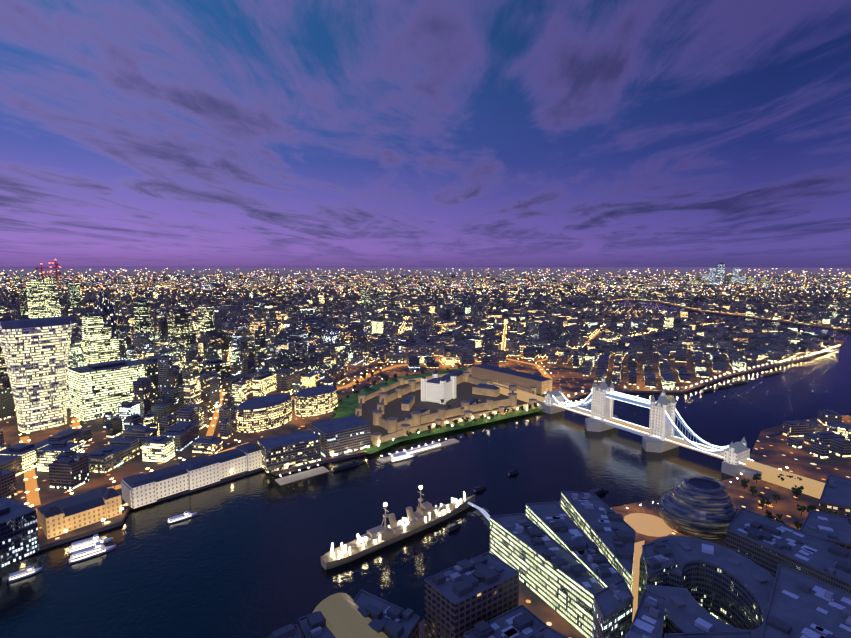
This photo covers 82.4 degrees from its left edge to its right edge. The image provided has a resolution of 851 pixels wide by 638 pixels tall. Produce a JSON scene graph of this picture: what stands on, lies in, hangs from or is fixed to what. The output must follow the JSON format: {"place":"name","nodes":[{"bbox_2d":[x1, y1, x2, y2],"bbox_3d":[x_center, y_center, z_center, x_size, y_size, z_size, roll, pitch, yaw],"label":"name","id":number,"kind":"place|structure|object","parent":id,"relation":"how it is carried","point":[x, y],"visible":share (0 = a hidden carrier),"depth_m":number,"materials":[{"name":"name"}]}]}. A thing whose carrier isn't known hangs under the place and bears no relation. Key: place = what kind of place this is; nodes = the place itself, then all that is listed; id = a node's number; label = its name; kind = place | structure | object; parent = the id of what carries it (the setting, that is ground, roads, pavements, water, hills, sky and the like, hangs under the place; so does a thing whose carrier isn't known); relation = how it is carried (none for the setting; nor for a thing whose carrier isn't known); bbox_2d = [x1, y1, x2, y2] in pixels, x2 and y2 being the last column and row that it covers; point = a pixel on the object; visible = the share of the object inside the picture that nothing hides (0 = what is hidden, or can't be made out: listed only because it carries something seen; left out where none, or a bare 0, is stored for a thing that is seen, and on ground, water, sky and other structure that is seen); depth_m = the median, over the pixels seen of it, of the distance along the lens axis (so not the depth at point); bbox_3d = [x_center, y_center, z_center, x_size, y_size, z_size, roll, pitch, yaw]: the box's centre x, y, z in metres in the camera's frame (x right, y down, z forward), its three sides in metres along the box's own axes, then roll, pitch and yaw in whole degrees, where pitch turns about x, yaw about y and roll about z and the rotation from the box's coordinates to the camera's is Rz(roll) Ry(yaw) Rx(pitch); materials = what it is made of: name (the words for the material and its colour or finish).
{"place":"outdoors","nodes":[
{"label":"outdoors","id":0,"kind":"place"},
{"bbox_2d":[26,259,60,318],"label":"skyscraper","id":1,"kind":"structure","parent":0,"point":[42,298],"depth_m":1191.02,"materials":[{"name":"yellow glass"}]},
{"bbox_2d":[9,349,838,581],"bbox_3d":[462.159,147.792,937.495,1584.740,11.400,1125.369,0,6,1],"label":"boats","id":2,"kind":"object","parent":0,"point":[84,549],"visible":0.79,"depth_m":553.73,"materials":[{"name":"grey"}]},
{"bbox_2d":[0,267,850,637],"bbox_3d":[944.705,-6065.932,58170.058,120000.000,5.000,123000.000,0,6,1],"label":"ground","id":3,"kind":"structure","parent":0,"point":[778,451],"depth_m":1022.11,"materials":[{"name":"brown"}]},
{"bbox_2d":[0,317,71,432],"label":"walkie talkie","id":4,"kind":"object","parent":3,"relation":"on","point":[35,354],"visible":1,"depth_m":732.24,"materials":[{"name":"glass"}]},
{"bbox_2d":[92,286,119,345],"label":"gherkin-shaped skyscraper","id":5,"kind":"structure","parent":3,"relation":"on","point":[103,303],"depth_m":1132.33,"materials":[{"name":"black glass"}]},
{"bbox_2d":[0,282,550,421],"bbox_3d":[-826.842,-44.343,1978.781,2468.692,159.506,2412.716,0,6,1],"label":"office towers","id":6,"kind":"structure","parent":3,"relation":"on","point":[103,379],"depth_m":927.18,"materials":[{"name":"yellow glass"}]},
{"bbox_2d":[19,318,787,512],"bbox_3d":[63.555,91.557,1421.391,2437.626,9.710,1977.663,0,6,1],"label":"roads","id":7,"kind":"structure","parent":3,"relation":"on","point":[31,490],"depth_m":760.55,"materials":[{"name":"orange"}]},
{"bbox_2d":[0,324,834,568],"bbox_3d":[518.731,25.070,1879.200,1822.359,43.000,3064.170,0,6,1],"label":"riverfront buildings","id":8,"kind":"structure","parent":3,"relation":"on","point":[19,538],"depth_m":591.57,"materials":[{"name":"pale stone"},{"name":"brick"},{"name":"glass"}]},
{"bbox_2d":[0,300,850,637],"bbox_3d":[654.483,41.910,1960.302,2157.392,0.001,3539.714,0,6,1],"label":"river thames","id":9,"kind":"structure","parent":3,"relation":"on","point":[238,556],"depth_m":499.00,"materials":[{"name":"blue liquid"}]},
{"bbox_2d":[321,486,489,569],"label":"warship","id":10,"kind":"object","parent":9,"relation":"on","point":[425,515],"visible":1,"depth_m":451.68,"materials":[{"name":"grey metal"}]},
{"bbox_2d":[0,285,850,498],"bbox_3d":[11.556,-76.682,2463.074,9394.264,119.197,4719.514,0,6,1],"label":"city blocks","id":11,"kind":"structure","parent":3,"relation":"on","point":[267,355],"depth_m":1470.20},
{"bbox_2d":[0,268,850,297],"bbox_3d":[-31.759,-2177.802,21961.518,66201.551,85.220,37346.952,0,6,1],"label":"suburbs","id":12,"kind":"object","parent":3,"relation":"on","point":[438,285],"visible":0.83,"depth_m":6562.33,"materials":[{"name":"black"}]},
{"bbox_2d":[332,366,544,453],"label":"tower of london","id":13,"kind":"structure","parent":3,"relation":"on","point":[392,411],"depth_m":862.91,"materials":[{"name":"stone"},{"name":"grass"}]},
{"bbox_2d":[331,364,816,528],"bbox_3d":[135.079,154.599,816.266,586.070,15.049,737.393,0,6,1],"label":"trees","id":14,"kind":"object","parent":3,"relation":"on","point":[795,491],"visible":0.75,"depth_m":556.37,"materials":[{"name":"green plant"}]},
{"bbox_2d":[490,375,824,498],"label":"bascule bridge","id":15,"kind":"structure","parent":3,"relation":"on","point":[659,434],"depth_m":676.83,"materials":[{"name":"metal"}]},
{"bbox_2d":[657,476,738,539],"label":"city hall","id":16,"kind":"structure","parent":3,"relation":"on","point":[702,507],"depth_m":441.37,"materials":[{"name":"blue glass"}]},
{"bbox_2d":[689,262,766,283],"bbox_3d":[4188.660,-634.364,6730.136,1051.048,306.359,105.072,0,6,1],"label":"distant skyscraper cluster","id":17,"kind":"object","parent":3,"relation":"on","point":[720,278],"visible":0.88,"depth_m":6713.87,"materials":[{"name":"grey glass"}]},
{"bbox_2d":[0,0,850,267],"label":"sky","id":18,"kind":"structure","parent":0,"point":[134,133],"materials":[{"name":"purple"}]},
{"bbox_2d":[268,473,850,637],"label":"riverside buildings","id":19,"kind":"structure","parent":0,"point":[584,564],"depth_m":333.18,"materials":[{"name":"grey glass"}]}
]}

